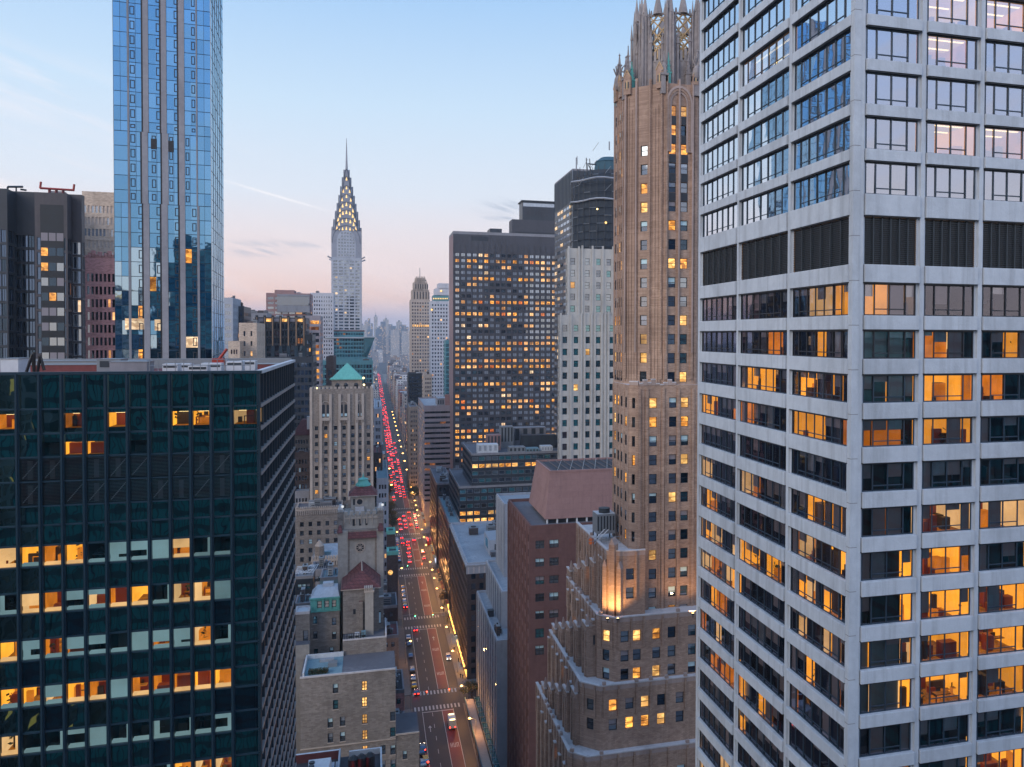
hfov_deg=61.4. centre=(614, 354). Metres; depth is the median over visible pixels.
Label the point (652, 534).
window
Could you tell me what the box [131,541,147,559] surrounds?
window
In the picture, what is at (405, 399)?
city building
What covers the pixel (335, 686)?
window
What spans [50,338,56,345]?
window
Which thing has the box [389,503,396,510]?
tree
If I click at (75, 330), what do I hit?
window
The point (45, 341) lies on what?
window
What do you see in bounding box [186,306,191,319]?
window
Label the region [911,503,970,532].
window
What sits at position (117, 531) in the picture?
window
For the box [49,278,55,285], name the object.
window
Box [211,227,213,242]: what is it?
window
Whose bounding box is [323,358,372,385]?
teal block
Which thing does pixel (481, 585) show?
window
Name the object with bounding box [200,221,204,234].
window
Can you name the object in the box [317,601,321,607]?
window
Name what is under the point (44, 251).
window
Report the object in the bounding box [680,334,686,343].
window
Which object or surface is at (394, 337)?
downtown tower
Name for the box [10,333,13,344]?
window
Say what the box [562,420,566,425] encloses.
window
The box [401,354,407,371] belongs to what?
city building
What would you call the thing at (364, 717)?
window
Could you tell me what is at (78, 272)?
window
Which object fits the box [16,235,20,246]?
window
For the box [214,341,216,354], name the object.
window
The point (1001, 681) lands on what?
window
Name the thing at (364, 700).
window
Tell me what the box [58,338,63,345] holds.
window
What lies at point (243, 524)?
window
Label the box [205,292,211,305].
window
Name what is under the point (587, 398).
window
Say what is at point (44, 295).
window
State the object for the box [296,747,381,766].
foreground roof
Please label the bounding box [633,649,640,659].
window
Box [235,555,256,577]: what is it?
window
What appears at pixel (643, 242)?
window
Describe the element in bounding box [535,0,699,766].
gothic tower
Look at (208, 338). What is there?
window
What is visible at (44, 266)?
window
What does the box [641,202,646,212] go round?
window
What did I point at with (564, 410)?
window
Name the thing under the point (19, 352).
window
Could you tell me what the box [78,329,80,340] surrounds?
window
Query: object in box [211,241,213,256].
window
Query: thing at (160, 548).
window
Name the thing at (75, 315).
window
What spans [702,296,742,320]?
window
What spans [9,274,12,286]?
window
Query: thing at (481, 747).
sidewalk shed
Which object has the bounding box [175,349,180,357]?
window
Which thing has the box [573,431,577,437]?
window
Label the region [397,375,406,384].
city building
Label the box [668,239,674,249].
window
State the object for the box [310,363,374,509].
hotel tower
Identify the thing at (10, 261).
window
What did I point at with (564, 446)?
window
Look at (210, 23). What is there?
window
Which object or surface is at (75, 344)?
window
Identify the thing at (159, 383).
window
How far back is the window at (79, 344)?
231.55 m
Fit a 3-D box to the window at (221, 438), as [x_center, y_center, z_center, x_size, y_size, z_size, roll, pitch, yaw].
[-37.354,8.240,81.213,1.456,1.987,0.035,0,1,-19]
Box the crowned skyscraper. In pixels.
[327,138,364,329]
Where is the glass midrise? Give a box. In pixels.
[449,425,557,521]
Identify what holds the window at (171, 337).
in the glass tower at (168, 171)
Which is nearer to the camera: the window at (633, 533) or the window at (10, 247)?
the window at (633, 533)
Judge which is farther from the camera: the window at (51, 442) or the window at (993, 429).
the window at (51, 442)
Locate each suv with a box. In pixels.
[422,755,428,763]
[446,652,450,659]
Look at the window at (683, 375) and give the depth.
159.96 m
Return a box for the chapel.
[311,540,337,567]
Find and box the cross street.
[383,426,475,709]
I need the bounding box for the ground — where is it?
[373,342,408,403]
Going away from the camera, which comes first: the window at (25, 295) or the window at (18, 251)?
the window at (18, 251)
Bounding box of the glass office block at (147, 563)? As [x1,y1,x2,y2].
[0,352,296,766]
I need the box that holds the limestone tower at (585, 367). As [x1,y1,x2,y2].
[558,245,612,458]
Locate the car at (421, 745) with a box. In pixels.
[419,743,425,750]
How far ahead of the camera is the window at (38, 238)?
224.86 m
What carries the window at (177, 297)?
in the glass tower at (168, 171)
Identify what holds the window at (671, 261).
in the gothic tower at (612, 692)
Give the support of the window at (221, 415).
in the glass office block at (147, 563)
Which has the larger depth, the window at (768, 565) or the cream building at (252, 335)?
the cream building at (252, 335)
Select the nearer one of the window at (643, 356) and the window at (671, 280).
the window at (671, 280)
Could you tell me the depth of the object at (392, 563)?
343.22 m
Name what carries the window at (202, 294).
in the glass tower at (168, 171)
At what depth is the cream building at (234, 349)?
367.51 m
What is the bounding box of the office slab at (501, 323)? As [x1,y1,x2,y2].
[449,200,554,467]
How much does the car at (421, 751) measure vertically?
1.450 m
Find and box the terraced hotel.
[300,473,418,766]
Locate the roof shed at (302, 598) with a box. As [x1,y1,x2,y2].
[295,587,310,608]
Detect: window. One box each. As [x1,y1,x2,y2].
[1,229,5,241]
[1,244,5,256]
[2,259,5,271]
[2,274,5,285]
[2,289,6,300]
[2,303,6,315]
[2,318,6,330]
[2,333,6,344]
[3,347,6,357]
[9,230,12,243]
[9,245,12,257]
[9,260,12,272]
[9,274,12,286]
[9,289,12,301]
[10,304,13,315]
[10,318,13,330]
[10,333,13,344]
[10,347,13,357]
[15,232,16,357]
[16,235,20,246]
[16,249,21,261]
[16,264,21,275]
[16,278,21,289]
[16,292,21,304]
[16,307,21,318]
[17,321,21,332]
[17,335,22,347]
[17,350,22,357]
[19,375,36,408]
[22,235,27,247]
[22,249,27,261]
[22,264,27,275]
[22,278,27,289]
[23,292,27,304]
[23,307,28,318]
[23,321,28,332]
[23,335,28,347]
[23,350,28,357]
[28,235,33,247]
[29,250,33,261]
[29,264,34,275]
[29,278,34,290]
[29,293,34,304]
[29,307,34,318]
[29,321,34,332]
[29,335,34,347]
[37,237,39,249]
[37,252,40,264]
[37,267,40,279]
[37,282,40,293]
[37,296,40,308]
[38,311,40,323]
[38,326,40,338]
[38,341,41,353]
[41,233,70,251]
[41,248,47,255]
[41,263,47,270]
[41,278,47,285]
[42,293,47,300]
[42,308,48,315]
[42,323,48,330]
[42,338,48,345]
[42,353,48,358]
[42,375,58,407]
[42,410,59,432]
[43,434,59,455]
[49,233,55,240]
[49,248,55,255]
[49,263,55,270]
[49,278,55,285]
[49,293,55,300]
[50,308,55,315]
[50,323,55,330]
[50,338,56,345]
[50,353,56,358]
[57,233,62,240]
[57,248,63,255]
[57,263,63,270]
[57,278,63,285]
[57,293,63,300]
[57,308,63,315]
[57,323,63,330]
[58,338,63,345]
[58,352,64,358]
[64,375,81,407]
[65,409,81,431]
[65,434,81,455]
[65,457,81,478]
[65,481,82,502]
[73,242,76,254]
[73,257,76,268]
[73,271,76,282]
[73,285,76,297]
[74,300,76,311]
[74,314,76,326]
[74,329,76,340]
[74,343,77,354]
[77,242,80,254]
[77,257,80,268]
[77,271,80,282]
[77,285,80,297]
[78,300,80,311]
[78,314,80,326]
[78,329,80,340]
[78,343,81,354]
[85,205,112,254]
[86,375,103,407]
[87,274,88,293]
[87,409,103,431]
[87,433,103,454]
[87,456,103,477]
[87,480,103,501]
[88,504,104,521]
[108,375,124,406]
[108,409,124,430]
[109,433,125,453]
[109,456,125,477]
[109,480,125,500]
[109,503,125,520]
[109,522,125,540]
[112,0,224,357]
[130,375,146,406]
[130,408,146,430]
[130,432,146,453]
[130,455,146,476]
[131,479,146,499]
[131,502,146,519]
[131,521,147,538]
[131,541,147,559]
[151,375,167,406]
[151,408,167,429]
[151,432,167,452]
[152,454,167,475]
[152,478,167,498]
[152,501,167,518]
[152,520,168,537]
[152,539,168,558]
[152,560,168,583]
[168,292,174,305]
[169,306,174,319]
[169,320,174,334]
[169,335,174,348]
[169,349,174,357]
[172,374,188,405]
[172,408,188,429]
[172,431,188,452]
[173,454,188,474]
[173,477,188,498]
[173,501,188,517]
[173,519,188,536]
[173,538,189,556]
[173,559,189,581]
[174,583,189,601]
[175,263,179,276]
[175,277,179,290]
[175,292,179,305]
[175,306,179,319]
[175,320,179,334]
[175,335,179,348]
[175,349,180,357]
[185,249,191,262]
[186,263,191,276]
[186,278,191,291]
[186,292,191,305]
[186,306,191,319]
[186,321,191,334]
[186,349,191,357]
[192,235,196,248]
[192,249,196,262]
[192,263,196,277]
[192,278,197,291]
[192,292,197,305]
[192,306,197,319]
[192,321,197,334]
[192,335,197,348]
[192,349,197,357]
[193,374,208,405]
[193,407,208,428]
[193,431,208,451]
[193,453,209,474]
[193,476,209,497]
[193,500,209,516]
[194,518,209,535]
[194,537,209,555]
[194,557,209,580]
[194,582,209,600]
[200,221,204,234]
[200,235,204,248]
[200,249,204,262]
[200,264,204,277]
[200,278,204,291]
[200,292,204,305]
[200,306,204,319]
[200,321,204,334]
[200,335,204,348]
[200,349,205,357]
[205,206,210,220]
[205,221,210,234]
[205,235,210,248]
[205,249,210,263]
[205,264,210,277]
[205,278,211,291]
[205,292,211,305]
[205,306,211,320]
[205,321,211,334]
[205,335,211,348]
[205,349,211,357]
[211,199,213,214]
[211,213,213,228]
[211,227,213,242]
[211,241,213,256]
[211,256,213,270]
[211,270,213,284]
[213,374,229,404]
[213,407,229,428]
[214,327,216,340]
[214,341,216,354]
[214,430,229,450]
[214,453,229,473]
[214,476,229,496]
[214,499,229,515]
[214,517,229,534]
[214,556,229,578]
[215,536,229,554]
[215,580,230,598]
[215,600,230,623]
[233,374,256,404]
[234,406,256,427]
[234,430,256,450]
[234,452,256,473]
[234,475,256,496]
[234,498,256,514]
[234,516,256,533]
[234,535,256,553]
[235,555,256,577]
[235,578,257,597]
[235,598,257,621]
[268,297,312,313]
[303,630,307,640]
[313,616,316,623]
[313,631,316,638]
[314,296,329,313]
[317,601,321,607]
[322,333,322,385]
[324,600,328,606]
[328,718,332,727]
[328,733,332,741]
[333,260,359,329]
[333,684,337,692]
[333,700,337,708]
[334,333,362,356]
[336,177,355,230]
[340,716,344,725]
[340,732,344,740]
[362,681,366,689]
[362,697,366,706]
[362,714,366,723]
[362,730,367,739]
[380,745,385,753]
[390,711,394,720]
[390,727,394,736]
[390,745,395,753]
[391,759,395,766]
[403,751,406,758]
[417,302,428,394]
[420,406,422,494]
[432,304,446,396]
[451,447,557,519]
[455,253,554,467]
[458,551,462,653]
[479,583,483,588]
[509,624,519,763]
[535,540,543,548]
[535,558,543,566]
[535,576,543,584]
[535,593,543,601]
[535,611,543,618]
[535,628,543,637]
[535,645,543,654]
[549,539,558,547]
[549,557,558,565]
[549,575,558,582]
[549,592,557,600]
[549,610,557,617]
[554,205,569,447]
[562,384,566,390]
[562,396,566,402]
[562,408,566,414]
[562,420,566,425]
[562,432,566,437]
[562,444,566,449]
[570,282,574,287]
[570,294,574,299]
[570,306,574,311]
[573,420,577,425]
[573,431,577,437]
[573,443,577,449]
[580,106,694,766]
[585,259,612,457]
[585,384,589,389]
[585,396,589,401]
[587,698,593,709]
[587,717,592,729]
[603,630,608,641]
[603,649,608,660]
[603,667,608,678]
[609,699,616,710]
[609,719,616,729]
[621,631,627,641]
[621,650,627,661]
[621,668,627,679]
[625,697,632,708]
[626,568,633,579]
[626,587,633,597]
[632,417,634,426]
[632,436,634,446]
[632,455,634,465]
[632,474,634,484]
[632,493,634,503]
[632,512,634,522]
[632,531,634,541]
[633,630,640,640]
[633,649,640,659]
[640,315,646,325]
[640,334,646,343]
[640,353,646,362]
[640,371,645,381]
[641,183,646,193]
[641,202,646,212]
[641,221,646,231]
[641,240,646,249]
[641,259,646,268]
[641,278,646,287]
[641,296,646,306]
[641,695,648,706]
[649,398,656,407]
[649,417,656,426]
[649,436,656,445]
[649,455,656,464]
[649,474,655,483]
[649,493,655,502]
[649,512,655,521]
[649,531,655,540]
[649,550,655,559]
[652,628,659,638]
[652,647,659,657]
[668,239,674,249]
[668,258,674,268]
[668,277,674,287]
[668,296,674,306]
[668,315,674,325]
[668,334,674,343]
[668,353,674,362]
[668,372,674,381]
[668,530,675,539]
[668,626,674,637]
[669,144,675,153]
[669,163,675,172]
[669,182,675,192]
[669,201,675,211]
[669,220,674,230]
[669,397,675,407]
[669,416,675,426]
[669,435,675,445]
[669,454,675,464]
[669,473,675,483]
[669,492,675,501]
[669,511,675,520]
[680,239,686,249]
[680,258,686,268]
[680,277,686,287]
[680,296,686,306]
[680,315,686,325]
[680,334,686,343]
[680,353,686,362]
[680,372,686,381]
[680,510,687,520]
[681,164,687,173]
[681,183,687,192]
[681,202,687,211]
[681,221,686,230]
[681,397,687,407]
[681,416,687,426]
[681,435,687,444]
[681,454,687,463]
[681,473,687,482]
[681,491,687,501]
[701,425,741,454]
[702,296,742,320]
[702,332,742,352]
[702,363,741,386]
[702,394,741,420]
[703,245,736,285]
[738,640,791,703]
[738,674,791,741]
[738,708,791,766]
[738,742,759,766]
[739,504,792,550]
[739,538,792,589]
[739,573,792,627]
[739,606,792,666]
[740,366,794,393]
[740,401,794,432]
[740,435,793,471]
[740,470,793,511]
[741,185,787,225]
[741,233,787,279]
[741,290,795,319]
[741,331,794,355]
[742,30,789,86]
[742,69,788,121]
[742,108,788,155]
[742,146,788,190]
[743,0,762,16]
[743,0,789,51]
[789,683,897,755]
[789,721,837,766]
[790,567,898,623]
[790,606,897,667]
[790,644,897,712]
[791,449,900,490]
[791,489,885,535]
[791,528,898,578]
[792,331,901,358]
[792,371,887,401]
[792,410,900,445]
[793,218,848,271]
[793,284,888,316]
[794,74,849,130]
[794,119,849,169]
[794,163,849,209]
[795,0,850,50]
[795,29,850,90]
[830,674,910,713]
[831,633,911,669]
[831,718,910,757]
[832,506,912,536]
[832,547,912,580]
[832,590,911,625]
[833,375,914,402]
[833,419,913,446]
[833,461,913,491]
[834,283,915,315]
[834,331,914,358]
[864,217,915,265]
[865,117,917,151]
[865,162,916,195]
[866,27,918,62]
[866,72,917,107]
[867,0,918,18]
[908,757,967,766]
[909,617,969,662]
[909,659,968,705]
[909,702,968,748]
[910,546,970,575]
[910,574,969,619]
[911,460,971,488]
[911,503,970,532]
[912,374,972,401]
[912,418,971,444]
[913,285,973,315]
[913,331,973,358]
[925,166,975,198]
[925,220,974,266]
[926,122,975,155]
[927,34,976,69]
[927,78,976,112]
[928,0,977,25]
[966,707,1023,739]
[966,736,1022,766]
[967,626,1023,655]
[967,653,1023,698]
[968,542,1023,570]
[968,570,1023,613]
[969,458,1023,485]
[969,500,1023,528]
[970,374,1023,400]
[970,416,1023,442]
[971,286,1023,316]
[971,331,1023,357]
[983,170,1023,201]
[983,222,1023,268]
[984,127,1023,159]
[985,41,1023,74]
[985,84,1023,116]
[986,0,1023,31]
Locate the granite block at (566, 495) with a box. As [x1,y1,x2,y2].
[507,457,611,766]
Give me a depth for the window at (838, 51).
71.38 m
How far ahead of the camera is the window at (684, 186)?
159.22 m
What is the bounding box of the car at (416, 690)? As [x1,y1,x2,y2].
[413,689,418,694]
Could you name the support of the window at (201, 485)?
in the glass office block at (147, 563)
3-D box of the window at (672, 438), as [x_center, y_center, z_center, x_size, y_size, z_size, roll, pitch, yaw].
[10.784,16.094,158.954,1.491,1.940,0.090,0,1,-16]
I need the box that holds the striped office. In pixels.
[300,312,322,385]
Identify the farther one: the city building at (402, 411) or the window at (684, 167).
the city building at (402, 411)
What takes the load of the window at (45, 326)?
in the dark office at (53, 272)
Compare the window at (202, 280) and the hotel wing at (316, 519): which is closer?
the window at (202, 280)
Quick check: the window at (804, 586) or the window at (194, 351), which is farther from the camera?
the window at (194, 351)
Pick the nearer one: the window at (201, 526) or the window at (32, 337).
the window at (201, 526)
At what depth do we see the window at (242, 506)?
81.90 m
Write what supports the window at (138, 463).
in the glass office block at (147, 563)
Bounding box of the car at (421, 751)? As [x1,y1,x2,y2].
[419,748,424,755]
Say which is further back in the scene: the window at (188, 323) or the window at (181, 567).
the window at (188, 323)
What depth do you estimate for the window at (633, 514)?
157.90 m
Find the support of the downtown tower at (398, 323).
on the ground
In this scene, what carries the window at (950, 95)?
in the office tower at (861, 420)
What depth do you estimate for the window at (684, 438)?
159.65 m
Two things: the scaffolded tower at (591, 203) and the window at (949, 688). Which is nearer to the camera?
the window at (949, 688)
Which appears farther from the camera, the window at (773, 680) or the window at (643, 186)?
the window at (643, 186)
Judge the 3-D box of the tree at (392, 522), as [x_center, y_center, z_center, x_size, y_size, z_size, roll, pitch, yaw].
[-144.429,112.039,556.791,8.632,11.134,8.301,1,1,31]
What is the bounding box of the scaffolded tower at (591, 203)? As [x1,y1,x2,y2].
[569,141,613,248]
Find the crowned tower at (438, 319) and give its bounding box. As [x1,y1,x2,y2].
[429,283,448,396]
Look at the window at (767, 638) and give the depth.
83.05 m
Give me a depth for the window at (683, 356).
159.88 m
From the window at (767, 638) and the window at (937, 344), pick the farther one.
the window at (767, 638)
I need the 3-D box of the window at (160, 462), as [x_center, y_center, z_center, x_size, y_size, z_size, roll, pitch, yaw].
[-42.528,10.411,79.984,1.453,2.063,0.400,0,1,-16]
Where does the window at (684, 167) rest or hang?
in the gothic tower at (612, 692)
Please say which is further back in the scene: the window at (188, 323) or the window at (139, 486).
the window at (188, 323)
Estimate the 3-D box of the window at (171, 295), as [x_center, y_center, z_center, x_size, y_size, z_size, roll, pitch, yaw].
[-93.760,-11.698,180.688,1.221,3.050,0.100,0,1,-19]
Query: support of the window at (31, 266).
in the dark office at (25, 277)
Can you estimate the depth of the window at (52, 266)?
225.58 m
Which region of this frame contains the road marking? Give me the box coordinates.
[387,435,465,766]
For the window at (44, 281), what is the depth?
225.14 m
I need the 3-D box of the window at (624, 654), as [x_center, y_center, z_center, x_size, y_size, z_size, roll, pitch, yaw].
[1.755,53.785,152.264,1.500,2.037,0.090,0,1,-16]
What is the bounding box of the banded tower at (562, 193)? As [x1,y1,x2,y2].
[554,157,588,447]
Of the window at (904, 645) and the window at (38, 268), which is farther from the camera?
the window at (38, 268)
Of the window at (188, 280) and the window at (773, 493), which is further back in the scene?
the window at (188, 280)
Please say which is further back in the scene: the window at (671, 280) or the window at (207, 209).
the window at (207, 209)
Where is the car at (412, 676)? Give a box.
[410,674,415,679]
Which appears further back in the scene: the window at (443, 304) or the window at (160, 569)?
the window at (443, 304)
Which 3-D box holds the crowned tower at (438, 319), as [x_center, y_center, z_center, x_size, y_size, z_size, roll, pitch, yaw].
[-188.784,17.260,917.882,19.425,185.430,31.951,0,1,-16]
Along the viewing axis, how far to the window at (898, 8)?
67.43 m
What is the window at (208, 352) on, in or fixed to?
in the glass tower at (168, 171)
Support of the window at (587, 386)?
in the limestone tower at (585, 367)
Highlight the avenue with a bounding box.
[377,370,477,766]
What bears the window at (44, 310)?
in the dark office at (53, 272)
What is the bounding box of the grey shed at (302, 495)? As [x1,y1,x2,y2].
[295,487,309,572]
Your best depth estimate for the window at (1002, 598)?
72.24 m
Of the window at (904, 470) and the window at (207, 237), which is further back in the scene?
the window at (207, 237)
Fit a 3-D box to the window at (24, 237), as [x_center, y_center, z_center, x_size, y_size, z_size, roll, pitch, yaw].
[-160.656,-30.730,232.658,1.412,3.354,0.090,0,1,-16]
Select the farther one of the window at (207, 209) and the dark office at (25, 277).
the dark office at (25, 277)
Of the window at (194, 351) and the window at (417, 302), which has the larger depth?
the window at (417, 302)
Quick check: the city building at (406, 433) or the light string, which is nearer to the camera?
the light string
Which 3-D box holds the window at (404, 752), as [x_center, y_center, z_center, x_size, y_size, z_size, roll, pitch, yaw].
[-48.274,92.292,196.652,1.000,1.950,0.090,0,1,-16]
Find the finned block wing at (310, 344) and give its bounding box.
[305,331,315,355]
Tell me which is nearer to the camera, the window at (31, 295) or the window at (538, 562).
the window at (538, 562)
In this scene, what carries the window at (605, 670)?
in the gothic tower at (612, 692)
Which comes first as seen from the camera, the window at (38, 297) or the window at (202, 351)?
the window at (202, 351)
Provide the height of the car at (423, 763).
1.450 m
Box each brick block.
[430,466,448,564]
[438,494,460,610]
[449,520,495,678]
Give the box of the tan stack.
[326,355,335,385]
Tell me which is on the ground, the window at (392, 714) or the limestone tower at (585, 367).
the limestone tower at (585, 367)
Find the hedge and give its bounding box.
[308,667,328,674]
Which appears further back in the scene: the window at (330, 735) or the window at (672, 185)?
the window at (330, 735)
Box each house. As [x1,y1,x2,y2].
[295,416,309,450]
[295,563,317,600]
[295,605,310,753]
[309,581,340,653]
[312,556,330,586]
[320,562,337,583]
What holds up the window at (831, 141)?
in the office tower at (861, 420)
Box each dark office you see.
[0,188,17,357]
[7,186,35,357]
[34,182,74,358]
[69,194,85,358]
[82,191,113,254]
[85,250,115,358]
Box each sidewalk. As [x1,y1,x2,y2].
[383,374,492,766]
[383,435,412,712]
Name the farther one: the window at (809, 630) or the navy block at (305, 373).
the navy block at (305, 373)
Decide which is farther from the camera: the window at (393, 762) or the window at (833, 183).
the window at (393, 762)
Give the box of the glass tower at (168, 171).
[112,0,224,357]
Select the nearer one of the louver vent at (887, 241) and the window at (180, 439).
the louver vent at (887, 241)
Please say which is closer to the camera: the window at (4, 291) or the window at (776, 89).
the window at (776, 89)
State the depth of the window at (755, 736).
83.74 m
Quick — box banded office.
[418,394,449,520]
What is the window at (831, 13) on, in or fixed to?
in the office tower at (861, 420)
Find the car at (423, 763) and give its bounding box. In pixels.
[420,758,426,766]
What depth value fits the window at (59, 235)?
225.91 m
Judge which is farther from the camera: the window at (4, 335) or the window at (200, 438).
the window at (4, 335)
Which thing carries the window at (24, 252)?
in the dark office at (25, 277)
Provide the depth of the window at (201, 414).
81.26 m
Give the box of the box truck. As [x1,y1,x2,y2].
[447,713,455,728]
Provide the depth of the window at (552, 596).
213.99 m
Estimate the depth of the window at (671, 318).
159.06 m
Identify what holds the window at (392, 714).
in the terraced hotel
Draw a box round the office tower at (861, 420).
[695,0,1023,766]
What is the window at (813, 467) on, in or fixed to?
in the office tower at (861, 420)
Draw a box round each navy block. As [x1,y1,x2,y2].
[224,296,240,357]
[238,302,250,324]
[265,353,316,429]
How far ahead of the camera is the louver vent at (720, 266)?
92.60 m
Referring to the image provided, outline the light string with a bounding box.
[457,640,464,666]
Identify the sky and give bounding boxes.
[0,0,699,341]
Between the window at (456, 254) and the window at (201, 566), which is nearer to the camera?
the window at (201, 566)
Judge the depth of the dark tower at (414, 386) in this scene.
821.87 m
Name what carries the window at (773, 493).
in the office tower at (861, 420)
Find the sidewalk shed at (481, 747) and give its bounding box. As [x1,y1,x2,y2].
[465,699,491,766]
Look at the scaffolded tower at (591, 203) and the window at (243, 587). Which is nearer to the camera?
the window at (243, 587)
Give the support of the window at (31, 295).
in the dark office at (25, 277)
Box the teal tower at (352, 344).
[325,330,374,358]
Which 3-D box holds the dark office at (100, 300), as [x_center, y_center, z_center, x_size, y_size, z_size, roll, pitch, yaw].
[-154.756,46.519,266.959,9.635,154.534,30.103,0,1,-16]
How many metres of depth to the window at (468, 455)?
429.54 m
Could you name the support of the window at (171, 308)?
in the glass tower at (168, 171)
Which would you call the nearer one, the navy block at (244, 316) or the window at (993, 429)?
the window at (993, 429)
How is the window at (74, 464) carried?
in the glass office block at (147, 563)
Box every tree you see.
[388,485,395,497]
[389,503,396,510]
[389,509,396,515]
[389,514,397,520]
[389,518,397,526]
[408,489,418,498]
[438,590,446,604]
[459,680,477,698]
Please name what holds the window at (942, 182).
in the office tower at (861, 420)
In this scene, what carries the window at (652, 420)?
in the gothic tower at (612, 692)
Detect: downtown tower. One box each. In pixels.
[364,320,367,335]
[367,329,371,353]
[374,312,377,349]
[375,328,381,349]
[380,322,385,347]
[383,318,388,352]
[389,324,392,352]
[391,328,398,356]
[396,320,401,329]
[399,325,405,356]
[402,329,408,360]
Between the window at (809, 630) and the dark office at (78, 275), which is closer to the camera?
the window at (809, 630)
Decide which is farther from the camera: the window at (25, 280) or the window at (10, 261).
the window at (25, 280)
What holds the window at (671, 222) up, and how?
in the gothic tower at (612, 692)
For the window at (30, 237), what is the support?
in the dark office at (25, 277)
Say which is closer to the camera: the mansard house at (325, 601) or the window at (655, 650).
the window at (655, 650)
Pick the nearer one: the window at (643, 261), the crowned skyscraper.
the window at (643, 261)
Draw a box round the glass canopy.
[474,696,499,766]
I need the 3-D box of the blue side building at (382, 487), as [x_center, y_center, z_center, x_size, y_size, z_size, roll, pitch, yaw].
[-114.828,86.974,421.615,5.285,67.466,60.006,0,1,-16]
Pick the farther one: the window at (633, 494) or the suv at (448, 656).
the suv at (448, 656)
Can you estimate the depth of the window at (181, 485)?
80.51 m
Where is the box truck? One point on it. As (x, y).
(451, 719)
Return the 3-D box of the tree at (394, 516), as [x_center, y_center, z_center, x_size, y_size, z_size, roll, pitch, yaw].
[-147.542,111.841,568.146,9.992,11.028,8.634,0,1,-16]
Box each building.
[228,338,241,357]
[239,319,264,357]
[251,310,271,319]
[266,290,312,316]
[295,448,309,488]
[310,291,334,359]
[372,350,378,366]
[373,387,378,398]
[373,423,382,441]
[373,444,382,506]
[374,396,381,444]
[376,460,388,578]
[377,349,382,362]
[383,355,389,361]
[384,579,386,592]
[384,592,396,621]
[384,618,398,668]
[389,362,398,393]
[390,365,402,396]
[392,347,398,356]
[393,370,402,381]
[394,372,406,410]
[395,666,403,710]
[396,377,401,417]
[396,708,404,713]
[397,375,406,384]
[397,381,406,421]
[398,388,404,424]
[399,391,406,420]
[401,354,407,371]
[402,392,406,439]
[403,402,403,442]
[404,394,406,446]
[405,405,406,448]
[406,414,406,453]
[407,401,417,495]
[423,371,431,396]
[444,338,448,395]
[476,492,529,766]
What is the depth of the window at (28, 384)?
76.77 m
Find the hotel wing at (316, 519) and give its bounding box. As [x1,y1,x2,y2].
[295,495,342,568]
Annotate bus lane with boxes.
[394,451,464,766]
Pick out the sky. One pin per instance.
(451, 114)
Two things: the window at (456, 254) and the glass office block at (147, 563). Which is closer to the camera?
the glass office block at (147, 563)
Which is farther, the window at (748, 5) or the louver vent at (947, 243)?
the window at (748, 5)
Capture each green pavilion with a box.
[386,527,394,546]
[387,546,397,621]
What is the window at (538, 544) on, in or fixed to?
in the granite block at (566, 495)
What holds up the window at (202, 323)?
in the glass tower at (168, 171)
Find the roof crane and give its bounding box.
[212,349,227,364]
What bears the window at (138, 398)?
in the glass office block at (147, 563)
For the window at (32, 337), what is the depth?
233.65 m
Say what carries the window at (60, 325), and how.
in the dark office at (53, 272)
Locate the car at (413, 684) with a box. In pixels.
[411,681,416,687]
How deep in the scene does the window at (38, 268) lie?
225.03 m
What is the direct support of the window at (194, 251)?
in the glass tower at (168, 171)
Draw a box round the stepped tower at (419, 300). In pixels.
[409,276,429,396]
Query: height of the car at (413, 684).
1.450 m
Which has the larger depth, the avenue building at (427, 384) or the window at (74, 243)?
the avenue building at (427, 384)
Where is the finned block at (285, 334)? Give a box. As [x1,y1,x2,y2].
[255,315,309,356]
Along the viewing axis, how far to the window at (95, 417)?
78.26 m
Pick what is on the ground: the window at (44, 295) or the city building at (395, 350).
the city building at (395, 350)
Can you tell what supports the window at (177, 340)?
in the glass tower at (168, 171)
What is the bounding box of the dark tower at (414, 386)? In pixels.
[407,370,421,404]
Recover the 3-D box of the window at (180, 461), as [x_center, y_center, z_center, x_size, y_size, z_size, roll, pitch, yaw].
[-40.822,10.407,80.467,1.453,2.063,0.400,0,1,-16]
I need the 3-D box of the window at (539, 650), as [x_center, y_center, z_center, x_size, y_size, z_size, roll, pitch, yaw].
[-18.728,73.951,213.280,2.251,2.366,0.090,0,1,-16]
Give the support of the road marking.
on the avenue

